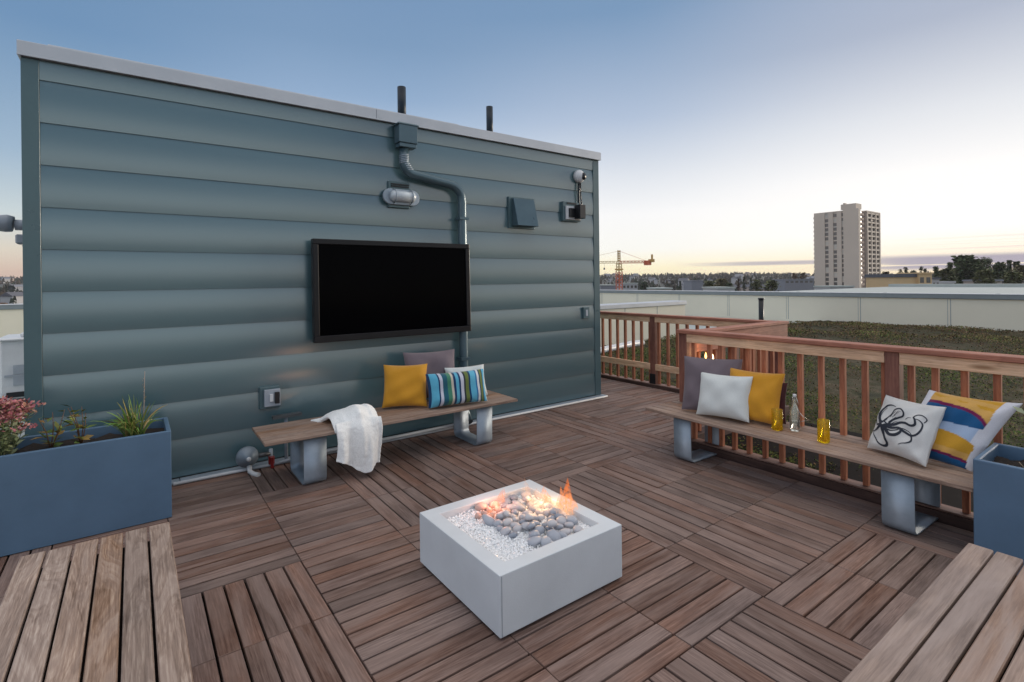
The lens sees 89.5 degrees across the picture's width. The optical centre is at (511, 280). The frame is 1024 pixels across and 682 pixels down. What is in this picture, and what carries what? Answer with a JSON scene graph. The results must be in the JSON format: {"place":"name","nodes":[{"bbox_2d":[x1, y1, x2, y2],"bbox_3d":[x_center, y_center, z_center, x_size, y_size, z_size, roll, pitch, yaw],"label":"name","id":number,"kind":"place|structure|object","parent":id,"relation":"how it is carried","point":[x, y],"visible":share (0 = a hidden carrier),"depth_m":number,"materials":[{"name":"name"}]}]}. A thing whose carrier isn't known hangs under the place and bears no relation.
{"place":"outdoors","nodes":[
{"label":"outdoors","id":0,"kind":"place"},
{"bbox_2d":[0,275,793,291],"bbox_3d":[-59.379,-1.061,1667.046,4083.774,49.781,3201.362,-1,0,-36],"label":"hills","id":1,"kind":"structure","parent":0,"point":[606,282],"depth_m":1370.45,"materials":[{"name":"plant"}]},
{"bbox_2d":[0,292,22,303],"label":"house","id":2,"kind":"structure","parent":1,"relation":"on","point":[5,297],"depth_m":493.54,"materials":[{"name":"white"}]},
{"bbox_2d":[14,284,22,291],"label":"house","id":3,"kind":"structure","parent":1,"relation":"on","point":[20,286],"depth_m":839.90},
{"bbox_2d":[0,315,796,436],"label":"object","id":4,"kind":"structure","parent":0,"point":[690,327],"depth_m":14.13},
{"bbox_2d":[0,332,23,398],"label":"rooftop unit","id":5,"kind":"object","parent":4,"relation":"on","point":[12,365],"visible":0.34,"depth_m":8.05,"materials":[{"name":"white metal"}]},
{"bbox_2d":[0,290,1023,337],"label":"parapet wall","id":6,"kind":"structure","parent":4,"relation":"on","point":[998,311],"depth_m":19.25,"materials":[{"name":"white concrete"}]},
{"bbox_2d":[600,300,686,345],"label":"parapet wall","id":7,"kind":"structure","parent":4,"relation":"on","point":[672,307],"depth_m":14.70,"materials":[{"name":"metal"}]},
{"bbox_2d":[601,320,1023,448],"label":"green roof","id":8,"kind":"structure","parent":4,"relation":"on","point":[875,391],"depth_m":8.83,"materials":[{"name":"plant"}]},
{"bbox_2d":[601,340,644,353],"bbox_3d":[2.510,1.646,12.523,0.227,0.220,3.122,-1,0,39],"label":"drain pipe","id":9,"kind":"object","parent":8,"relation":"on","point":[629,344],"visible":0.38,"depth_m":12.64,"materials":[{"name":"white metal"}]},
{"bbox_2d":[600,311,771,392],"bbox_3d":[1.579,1.128,8.766,0.145,1.207,5.715,-1,0,-36],"label":"railing","id":10,"kind":"object","parent":8,"relation":"on","point":[654,366],"visible":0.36,"depth_m":7.90,"materials":[{"name":"brown wood"}]},
{"bbox_2d":[678,321,788,439],"bbox_3d":[2.570,1.116,5.852,2.065,1.208,0.143,-1,0,-36],"label":"railing","id":11,"kind":"object","parent":8,"relation":"on","point":[775,328],"visible":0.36,"depth_m":6.00,"materials":[{"name":"brown wood"}]},
{"bbox_2d":[758,298,763,319],"bbox_3d":[6.758,1.060,14.001,0.160,1.185,0.156,-1,0,-36],"label":"vent post","id":12,"kind":"object","parent":8,"relation":"on","point":[761,307],"visible":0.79,"depth_m":13.95,"materials":[{"name":"black metal"}]},
{"bbox_2d":[601,320,1023,511],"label":"sedum","id":13,"kind":"object","parent":8,"relation":"on","point":[873,331],"visible":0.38,"depth_m":11.15,"materials":[{"name":"green plant"}]},
{"bbox_2d":[0,419,973,681],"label":"deck base","id":14,"kind":"object","parent":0,"point":[950,495],"depth_m":4.46,"materials":[{"name":"wood"}]},
{"bbox_2d":[0,378,973,681],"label":"deck","id":15,"kind":"structure","parent":14,"relation":"on","point":[734,572],"depth_m":2.97,"materials":[{"name":"brown wood"}]},
{"bbox_2d":[0,417,171,556],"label":"planter","id":16,"kind":"object","parent":15,"relation":"on","point":[106,479],"visible":0.83,"depth_m":3.39,"materials":[{"name":"metal"}]},
{"bbox_2d":[0,395,45,455],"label":"stonecrop plant","id":17,"kind":"object","parent":16,"relation":"on","point":[13,411],"visible":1,"depth_m":3.28,"materials":[{"name":"pink plant"}]},
{"bbox_2d":[31,409,67,447],"bbox_3d":[-3.117,1.013,3.496,0.201,0.279,0.191,-1,0,-36],"label":"leafy plant","id":18,"kind":"object","parent":16,"relation":"in","point":[58,431],"visible":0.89,"depth_m":3.49,"materials":[{"name":"green plant"}]},
{"bbox_2d":[61,404,96,443],"bbox_3d":[-2.969,0.989,3.516,0.192,0.322,0.155,-1,0,-11],"label":"leafy plant","id":19,"kind":"object","parent":16,"relation":"in","point":[77,428],"visible":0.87,"depth_m":3.53,"materials":[{"name":"green plant"}]},
{"bbox_2d":[90,394,165,436],"bbox_3d":[-2.751,0.984,3.713,0.376,0.330,0.447,-1,0,27],"label":"grass plant","id":20,"kind":"object","parent":16,"relation":"in","point":[126,426],"depth_m":3.71,"materials":[{"name":"green plant"}]},
{"bbox_2d":[142,371,145,429],"bbox_3d":[-2.680,0.903,3.760,0.031,0.485,0.016,-1,0,11],"label":"dry stalk","id":21,"kind":"object","parent":16,"relation":"on","point":[144,397],"visible":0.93,"depth_m":3.76,"materials":[{"name":"green plant"}]},
{"bbox_2d":[0,522,193,681],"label":"bench","id":22,"kind":"object","parent":15,"relation":"on","point":[112,611],"visible":1,"depth_m":1.93,"materials":[{"name":"brown wood"}]},
{"bbox_2d":[235,446,270,476],"bbox_3d":[-2.256,1.567,4.550,0.245,0.235,0.253,-1,0,14],"label":"gas regulator","id":23,"kind":"object","parent":15,"relation":"on","point":[247,457],"visible":1,"depth_m":4.47,"materials":[{"name":"grey metal"}]},
{"bbox_2d":[16,39,605,484],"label":"rooftop building","id":24,"kind":"structure","parent":15,"relation":"on","point":[174,221],"depth_m":4.64,"materials":[{"name":"paint"}]},
{"bbox_2d":[0,215,22,245],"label":"side lamp","id":25,"kind":"object","parent":24,"relation":"attached to","point":[8,223],"visible":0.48,"depth_m":4.00,"materials":[{"name":"grey plastic"}]},
{"bbox_2d":[259,385,279,409],"bbox_3d":[-2.216,1.076,4.736,0.172,0.200,0.095,-1,0,-36],"label":"wall outlet","id":26,"kind":"object","parent":24,"relation":"attached to","point":[269,397],"depth_m":4.71,"materials":[{"name":"paint"}]},
{"bbox_2d":[268,411,453,468],"bbox_3d":[-1.403,1.441,5.199,1.940,0.450,0.095,-1,0,-36],"label":"gas pipe","id":27,"kind":"object","parent":24,"relation":"attached to","point":[272,462],"visible":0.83,"depth_m":4.75,"materials":[{"name":"grey metal"}]},
{"bbox_2d":[311,238,470,342],"bbox_3d":[-1.214,0.089,5.435,1.730,0.991,0.165,-1,0,-36],"label":"television","id":28,"kind":"object","parent":24,"relation":"attached to","point":[364,289],"visible":1,"depth_m":5.31,"materials":[{"name":"black"}]},
{"bbox_2d":[382,181,419,208],"bbox_3d":[-1.163,-0.917,5.485,0.416,0.280,0.160,-1,0,-36],"label":"wall light","id":29,"kind":"object","parent":24,"relation":"attached to","point":[396,194],"visible":1,"depth_m":5.47,"materials":[{"name":"paint"}]},
{"bbox_2d":[397,86,405,113],"bbox_3d":[-1.262,-1.991,5.917,0.196,0.450,0.196,-1,0,-36],"label":"vent pipe","id":30,"kind":"object","parent":24,"relation":"on","point":[401,97],"visible":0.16,"depth_m":5.88,"materials":[{"name":"metal"}]},
{"bbox_2d":[393,121,472,423],"bbox_3d":[-0.836,-0.015,5.654,0.870,3.300,0.209,-1,0,-36],"label":"downspout","id":31,"kind":"object","parent":24,"relation":"attached to","point":[405,137],"visible":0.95,"depth_m":5.66,"materials":[{"name":"metal"}]},
{"bbox_2d":[486,106,492,131],"bbox_3d":[-0.287,-2.004,6.632,0.186,0.455,0.186,-1,0,-36],"label":"vent pipe","id":32,"kind":"object","parent":24,"relation":"on","point":[489,118],"visible":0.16,"depth_m":6.60,"materials":[{"name":"metal"}]},
{"bbox_2d":[508,196,538,229],"bbox_3d":[0.154,-0.847,6.451,0.405,0.390,0.159,-1,0,-36],"label":"exhaust hood","id":33,"kind":"object","parent":24,"relation":"attached to","point":[522,214],"visible":1,"depth_m":6.40,"materials":[{"name":"paint"}]},
{"bbox_2d":[561,201,585,221],"bbox_3d":[0.838,-0.930,6.934,0.320,0.260,0.190,-1,0,-36],"label":"outlet box","id":34,"kind":"object","parent":24,"relation":"attached to","point":[573,212],"visible":1,"depth_m":6.90,"materials":[{"name":"paint"}]},
{"bbox_2d":[573,170,585,203],"bbox_3d":[0.937,-1.246,7.047,0.176,0.535,0.105,-1,0,-36],"label":"security camera","id":35,"kind":"object","parent":24,"relation":"attached to","point":[579,176],"visible":0.91,"depth_m":7.03,"materials":[{"name":"white plastic"}]},
{"bbox_2d":[582,307,588,318],"bbox_3d":[1.024,0.446,7.150,0.110,0.155,0.043,-1,0,-36],"label":"switch box","id":36,"kind":"object","parent":24,"relation":"attached to","point":[585,312],"visible":1,"depth_m":7.13,"materials":[{"name":"paint"}]},
{"bbox_2d":[252,390,517,484],"bbox_3d":[-1.081,1.452,4.894,2.413,0.421,0.566,-1,0,-36],"label":"bench","id":37,"kind":"object","parent":15,"relation":"on","point":[308,459],"visible":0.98,"depth_m":4.58,"materials":[{"name":"brown wood"}]},
{"bbox_2d":[311,404,382,472],"bbox_3d":[-1.434,1.350,4.511,0.475,0.541,0.605,-1,0,-36],"label":"throw","id":38,"kind":"object","parent":37,"relation":"on","point":[358,429],"visible":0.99,"depth_m":4.33,"materials":[{"name":"fabric"}]},
{"bbox_2d":[382,364,426,407],"bbox_3d":[-1.050,1.030,5.072,0.430,0.420,0.185,-1,-20,-6],"label":"cushion","id":39,"kind":"object","parent":37,"relation":"on","point":[404,385],"visible":0.98,"depth_m":5.01,"materials":[{"name":"yellow fabric"}]},
{"bbox_2d":[403,349,454,397],"bbox_3d":[-0.846,0.982,5.398,0.560,0.500,0.173,-1,-14,-25],"label":"cushion","id":40,"kind":"object","parent":37,"relation":"on","point":[438,362],"visible":0.35,"depth_m":5.37,"materials":[{"name":"fabric"}]},
{"bbox_2d":[425,369,487,407],"bbox_3d":[-0.545,1.064,5.124,0.620,0.325,0.171,-1,-15,-27],"label":"cushion","id":41,"kind":"object","parent":37,"relation":"on","point":[445,389],"visible":1,"depth_m":5.05,"materials":[{"name":"fabric"}]},
{"bbox_2d":[444,364,487,394],"bbox_3d":[-0.480,1.063,5.434,0.450,0.330,0.179,-1,-17,-28],"label":"cushion","id":42,"kind":"object","parent":37,"relation":"on","point":[459,369],"visible":0.22,"depth_m":5.44,"materials":[{"name":"white fabric"}]},
{"bbox_2d":[173,395,607,485],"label":"base trim","id":43,"kind":"structure","parent":15,"relation":"on","point":[268,465],"depth_m":5.44,"materials":[{"name":"white metal"}]},
{"bbox_2d":[420,479,621,637],"bbox_3d":[0.034,1.498,2.922,0.817,0.307,0.820,-1,0,-36],"label":"fire pit","id":44,"kind":"object","parent":15,"relation":"on","point":[496,582],"visible":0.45,"depth_m":2.66,"materials":[{"name":"concrete"}]},
{"bbox_2d":[474,502,487,511],"bbox_3d":[-0.186,1.370,3.121,0.085,0.054,0.066,0,-21,-28],"label":"river stone","id":45,"kind":"object","parent":44,"relation":"on","point":[481,506],"visible":0.88,"depth_m":3.10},
{"bbox_2d":[482,514,494,526],"bbox_3d":[-0.131,1.368,2.947,0.092,0.045,0.067,25,6,34],"label":"river stone","id":46,"kind":"object","parent":44,"relation":"on","point":[488,520],"visible":0.94,"depth_m":2.93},
{"bbox_2d":[489,501,498,508],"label":"river stone","id":47,"kind":"object","parent":44,"relation":"on","point":[492,504],"visible":0.75,"depth_m":3.13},
{"bbox_2d":[493,519,502,526],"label":"river stone","id":48,"kind":"object","parent":44,"relation":"on","point":[498,522],"visible":0.77,"depth_m":2.90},
{"bbox_2d":[496,511,505,519],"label":"river stone","id":49,"kind":"object","parent":44,"relation":"on","point":[500,515],"visible":0.86,"depth_m":2.98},
{"bbox_2d":[500,526,510,535],"bbox_3d":[-0.036,1.369,2.823,0.066,0.037,0.071,-22,-9,-23],"label":"river stone","id":50,"kind":"object","parent":44,"relation":"on","point":[505,531],"visible":0.99,"depth_m":2.80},
{"bbox_2d":[502,518,512,526],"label":"river stone","id":51,"kind":"object","parent":44,"relation":"on","point":[507,521],"visible":0.95,"depth_m":2.91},
{"bbox_2d":[512,524,521,531],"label":"river stone","id":52,"kind":"object","parent":44,"relation":"on","point":[517,528],"visible":0.79,"depth_m":2.83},
{"bbox_2d":[514,505,525,511],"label":"river stone","id":53,"kind":"object","parent":44,"relation":"on","point":[520,508],"visible":0.89,"depth_m":3.09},
{"bbox_2d":[521,522,530,530],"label":"river stone","id":54,"kind":"object","parent":44,"relation":"on","point":[524,525],"visible":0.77,"depth_m":2.84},
{"bbox_2d":[521,491,531,497],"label":"river stone","id":55,"kind":"object","parent":44,"relation":"on","point":[524,493],"visible":0.62,"depth_m":3.27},
{"bbox_2d":[528,504,538,512],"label":"river stone","id":56,"kind":"object","parent":44,"relation":"on","point":[533,508],"visible":0.69,"depth_m":3.08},
{"bbox_2d":[529,530,539,537],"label":"river stone","id":57,"kind":"object","parent":44,"relation":"on","point":[534,533],"visible":0.68,"depth_m":2.74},
{"bbox_2d":[527,536,541,545],"bbox_3d":[0.119,1.366,2.706,0.083,0.043,0.078,-12,-7,-1],"label":"river stone","id":58,"kind":"object","parent":44,"relation":"on","point":[534,541],"visible":0.96,"depth_m":2.69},
{"bbox_2d":[531,525,544,534],"bbox_3d":[0.139,1.368,2.823,0.080,0.049,0.070,-19,10,-20],"label":"river stone","id":59,"kind":"object","parent":44,"relation":"on","point":[540,529],"visible":0.65,"depth_m":2.81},
{"bbox_2d":[540,536,551,545],"bbox_3d":[0.178,1.365,2.691,0.065,0.042,0.063,-1,15,-19],"label":"river stone","id":60,"kind":"object","parent":44,"relation":"on","point":[546,540],"visible":0.67,"depth_m":2.68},
{"bbox_2d":[547,519,556,527],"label":"river stone","id":61,"kind":"object","parent":44,"relation":"on","point":[551,523],"visible":1,"depth_m":2.82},
{"bbox_2d":[547,529,561,541],"bbox_3d":[0.223,1.365,2.748,0.070,0.044,0.090,-20,31,-22],"label":"river stone","id":62,"kind":"object","parent":44,"relation":"on","point":[553,534],"visible":0.76,"depth_m":2.74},
{"bbox_2d":[542,492,573,512],"bbox_3d":[0.211,1.285,3.097,0.379,0.185,0.232,-1,0,20],"label":"flame","id":63,"kind":"object","parent":44,"relation":"on","point":[565,503],"visible":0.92,"depth_m":3.09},
{"bbox_2d":[556,516,566,525],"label":"river stone","id":64,"kind":"object","parent":44,"relation":"on","point":[562,520],"visible":0.66,"depth_m":2.91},
{"bbox_2d":[564,522,573,527],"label":"river stone","id":65,"kind":"object","parent":44,"relation":"on","point":[569,524],"visible":0.99,"depth_m":2.87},
{"bbox_2d":[565,515,577,524],"bbox_3d":[0.339,1.364,2.944,0.076,0.048,0.095,14,-17,-6],"label":"river stone","id":66,"kind":"object","parent":44,"relation":"on","point":[572,518],"visible":0.73,"depth_m":2.92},
{"bbox_2d":[573,525,583,532],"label":"river stone","id":67,"kind":"object","parent":44,"relation":"on","point":[576,528],"visible":0.59,"depth_m":2.80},
{"bbox_2d":[645,400,972,534],"bbox_3d":[2.203,1.414,4.128,0.566,0.421,2.413,-1,0,-35],"label":"bench","id":68,"kind":"object","parent":15,"relation":"on","point":[901,494],"visible":0.69,"depth_m":3.58,"materials":[{"name":"wood"}]},
{"bbox_2d":[682,356,742,409],"bbox_3d":[1.831,0.955,4.736,0.510,0.500,0.186,-1,-17,30],"label":"cushion","id":69,"kind":"object","parent":68,"relation":"on","point":[695,367],"visible":0.48,"depth_m":4.74,"materials":[{"name":"fabric"}]},
{"bbox_2d":[696,372,752,421],"bbox_3d":[1.856,1.011,4.525,0.180,0.385,0.470,23,-18,-40],"label":"cushion","id":70,"kind":"object","parent":68,"relation":"on","point":[724,396],"visible":0.99,"depth_m":4.45,"materials":[{"name":"white fabric"}]},
{"bbox_2d":[730,368,784,423],"bbox_3d":[2.070,0.987,4.433,0.460,0.440,0.197,-1,-22,46],"label":"cushion","id":71,"kind":"object","parent":68,"relation":"on","point":[764,395],"visible":0.7,"depth_m":4.31,"materials":[{"name":"yellow fabric"}]},
{"bbox_2d":[771,408,782,430],"bbox_3d":[2.143,1.122,4.173,0.083,0.165,0.083,-1,0,-36],"label":"drinking glass","id":72,"kind":"object","parent":68,"relation":"on","point":[777,418],"visible":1,"depth_m":4.15,"materials":[{"name":"glass"}]},
{"bbox_2d":[779,383,787,423],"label":"cushion","id":73,"kind":"object","parent":68,"relation":"on","point":[783,397],"visible":0.16,"depth_m":4.29,"materials":[{"name":"red fabric"}]},
{"bbox_2d":[789,394,808,431],"bbox_3d":[2.300,1.056,4.136,0.076,0.293,0.141,-1,0,-67],"label":"bottle","id":74,"kind":"object","parent":68,"relation":"on","point":[793,428],"visible":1,"depth_m":4.14,"materials":[{"name":"clear glass"}]},
{"bbox_2d":[817,418,829,443],"bbox_3d":[2.322,1.120,3.849,0.083,0.165,0.083,-1,0,-36],"label":"drinking glass","id":75,"kind":"object","parent":68,"relation":"on","point":[823,429],"visible":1,"depth_m":3.83,"materials":[{"name":"glass"}]},
{"bbox_2d":[867,395,946,466],"bbox_3d":[2.661,1.002,3.501,0.177,0.405,0.420,26,-6,-10],"label":"cushion","id":76,"kind":"object","parent":68,"relation":"on","point":[906,429],"visible":1,"depth_m":3.42,"materials":[{"name":"fabric"}]},
{"bbox_2d":[921,390,1022,470],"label":"cushion","id":77,"kind":"object","parent":68,"relation":"on","point":[968,429],"visible":0.66,"depth_m":3.25,"materials":[{"name":"fabric"}]},
{"bbox_2d":[842,543,1023,681],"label":"bench","id":78,"kind":"object","parent":15,"relation":"on","point":[961,619],"visible":1,"depth_m":1.79,"materials":[{"name":"brown wood"}]},
{"bbox_2d":[973,443,1023,574],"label":"planter","id":79,"kind":"object","parent":15,"relation":"on","point":[998,495],"visible":0.96,"depth_m":2.88,"materials":[{"name":"metal"}]},
{"bbox_2d":[676,329,1023,531],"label":"railing","id":80,"kind":"object","parent":14,"relation":"on","point":[893,359],"visible":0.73,"depth_m":4.00,"materials":[{"name":"brown wood"}]},
{"bbox_2d":[0,0,1023,277],"label":"sky","id":81,"kind":"structure","parent":0,"point":[720,129],"materials":[{"name":"blue"}]},
{"bbox_2d":[600,284,616,289],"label":"building","id":82,"kind":"structure","parent":0,"point":[608,286],"depth_m":300.00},
{"bbox_2d":[616,283,637,289],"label":"building","id":83,"kind":"structure","parent":0,"point":[630,286],"depth_m":330.00,"materials":[{"name":"grey concrete"}]},
{"bbox_2d":[646,287,672,289],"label":"building","id":84,"kind":"structure","parent":0,"point":[657,288],"depth_m":201.68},
{"bbox_2d":[683,280,703,290],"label":"building","id":85,"kind":"structure","parent":0,"point":[692,285],"depth_m":420.00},
{"bbox_2d":[702,287,735,290],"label":"building","id":86,"kind":"structure","parent":0,"point":[719,288],"depth_m":190.00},
{"bbox_2d":[813,285,854,289],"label":"building","id":87,"kind":"structure","parent":0,"point":[821,287],"depth_m":201.94,"materials":[{"name":"concrete"}]},
{"bbox_2d":[813,203,880,287],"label":"apartment tower","id":88,"kind":"structure","parent":0,"point":[847,245],"depth_m":327.29,"materials":[{"name":"concrete"}]},
{"bbox_2d":[782,284,1023,293],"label":"neighbouring roof","id":89,"kind":"structure","parent":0,"point":[965,288],"depth_m":32.75,"materials":[{"name":"white"}]},
{"bbox_2d":[932,277,940,283],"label":"building","id":90,"kind":"structure","parent":0,"point":[935,280],"depth_m":165.00,"materials":[{"name":"grey concrete"}]},
{"bbox_2d":[962,279,1003,283],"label":"building","id":91,"kind":"structure","parent":0,"point":[972,282],"depth_m":195.64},
{"label":"ground","id":92,"kind":"structure","parent":0,"visible":0},
{"bbox_2d":[0,271,1012,303],"bbox_3d":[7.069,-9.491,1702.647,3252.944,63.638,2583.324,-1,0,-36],"label":"woods","id":93,"kind":"object","parent":92,"relation":"on","point":[661,276],"visible":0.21,"depth_m":1329.96,"materials":[{"name":"green plant"}]},
{"bbox_2d":[600,250,654,289],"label":"tower crane","id":94,"kind":"object","parent":92,"relation":"on","point":[648,261],"visible":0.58,"depth_m":279.55,"materials":[{"name":"metal"}]},
{"bbox_2d":[638,281,648,289],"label":"broadleaf tree","id":95,"kind":"object","parent":92,"relation":"on","point":[644,286],"visible":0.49,"depth_m":319.41,"materials":[{"name":"green plant"}]},
{"bbox_2d":[702,280,716,290],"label":"broadleaf tree","id":96,"kind":"object","parent":92,"relation":"on","point":[708,283],"visible":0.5,"depth_m":318.87,"materials":[{"name":"green plant"}]},
{"bbox_2d":[714,278,727,286],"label":"broadleaf tree","id":97,"kind":"object","parent":92,"relation":"on","point":[720,283],"visible":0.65,"depth_m":338.21,"materials":[{"name":"green plant"}]},
{"bbox_2d":[751,279,762,290],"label":"broadleaf tree","id":98,"kind":"object","parent":92,"relation":"on","point":[756,284],"visible":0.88,"depth_m":318.53,"materials":[{"name":"green plant"}]},
{"bbox_2d":[763,280,780,290],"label":"broadleaf tree","id":99,"kind":"object","parent":92,"relation":"on","point":[771,285],"visible":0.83,"depth_m":328.52,"materials":[{"name":"green plant"}]},
{"bbox_2d":[772,279,813,290],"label":"building","id":100,"kind":"structure","parent":92,"relation":"on","point":[794,284],"depth_m":420.00,"materials":[{"name":"grey concrete"}]},
{"bbox_2d":[864,274,916,287],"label":"building","id":101,"kind":"structure","parent":92,"relation":"on","point":[880,280],"depth_m":152.71,"materials":[{"name":"beige paint"}]},
{"bbox_2d":[897,272,933,283],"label":"building","id":102,"kind":"structure","parent":92,"relation":"on","point":[923,277],"depth_m":149.00,"materials":[{"name":"beige paint"}]},
{"bbox_2d":[937,267,959,283],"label":"broadleaf tree","id":103,"kind":"object","parent":92,"relation":"on","point":[949,276],"visible":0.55,"depth_m":204.17,"materials":[{"name":"green plant"}]},
{"bbox_2d":[949,255,981,283],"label":"broadleaf tree","id":104,"kind":"object","parent":92,"relation":"on","point":[962,264],"visible":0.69,"depth_m":212.60,"materials":[{"name":"green plant"}]},
{"bbox_2d":[967,260,984,279],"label":"broadleaf tree","id":105,"kind":"object","parent":92,"relation":"on","point":[980,268],"visible":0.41,"depth_m":211.03,"materials":[{"name":"green plant"}]},
{"bbox_2d":[972,269,999,283],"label":"broadleaf tree","id":106,"kind":"object","parent":92,"relation":"on","point":[987,276],"visible":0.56,"depth_m":189.27,"materials":[{"name":"green plant"}]},
{"bbox_2d":[983,257,992,269],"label":"poplar tree","id":107,"kind":"object","parent":92,"relation":"on","point":[988,261],"visible":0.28,"depth_m":241.57,"materials":[{"name":"green plant"}]},
{"bbox_2d":[988,262,1008,278],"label":"broadleaf tree","id":108,"kind":"object","parent":92,"relation":"on","point":[998,268],"visible":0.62,"depth_m":233.55,"materials":[{"name":"green plant"}]},
{"bbox_2d":[1006,260,1013,271],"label":"conifer tree","id":109,"kind":"object","parent":92,"relation":"on","point":[1010,266],"visible":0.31,"depth_m":237.44,"materials":[{"name":"green plant"}]},
{"bbox_2d":[999,270,1023,283],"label":"broadleaf tree","id":110,"kind":"object","parent":92,"relation":"on","point":[1009,277],"visible":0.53,"depth_m":194.26,"materials":[{"name":"green plant"}]},
{"bbox_2d":[1010,265,1023,279],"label":"broadleaf tree","id":111,"kind":"object","parent":92,"relation":"on","point":[1019,269],"visible":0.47,"depth_m":220.01,"materials":[{"name":"green plant"}]},
{"label":"river stone","id":112,"kind":"object","parent":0,"visible":0},
{"bbox_2d":[524,513,533,520],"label":"river stone","id":113,"kind":"object","parent":112,"relation":"on","point":[528,516],"visible":1,"depth_m":2.90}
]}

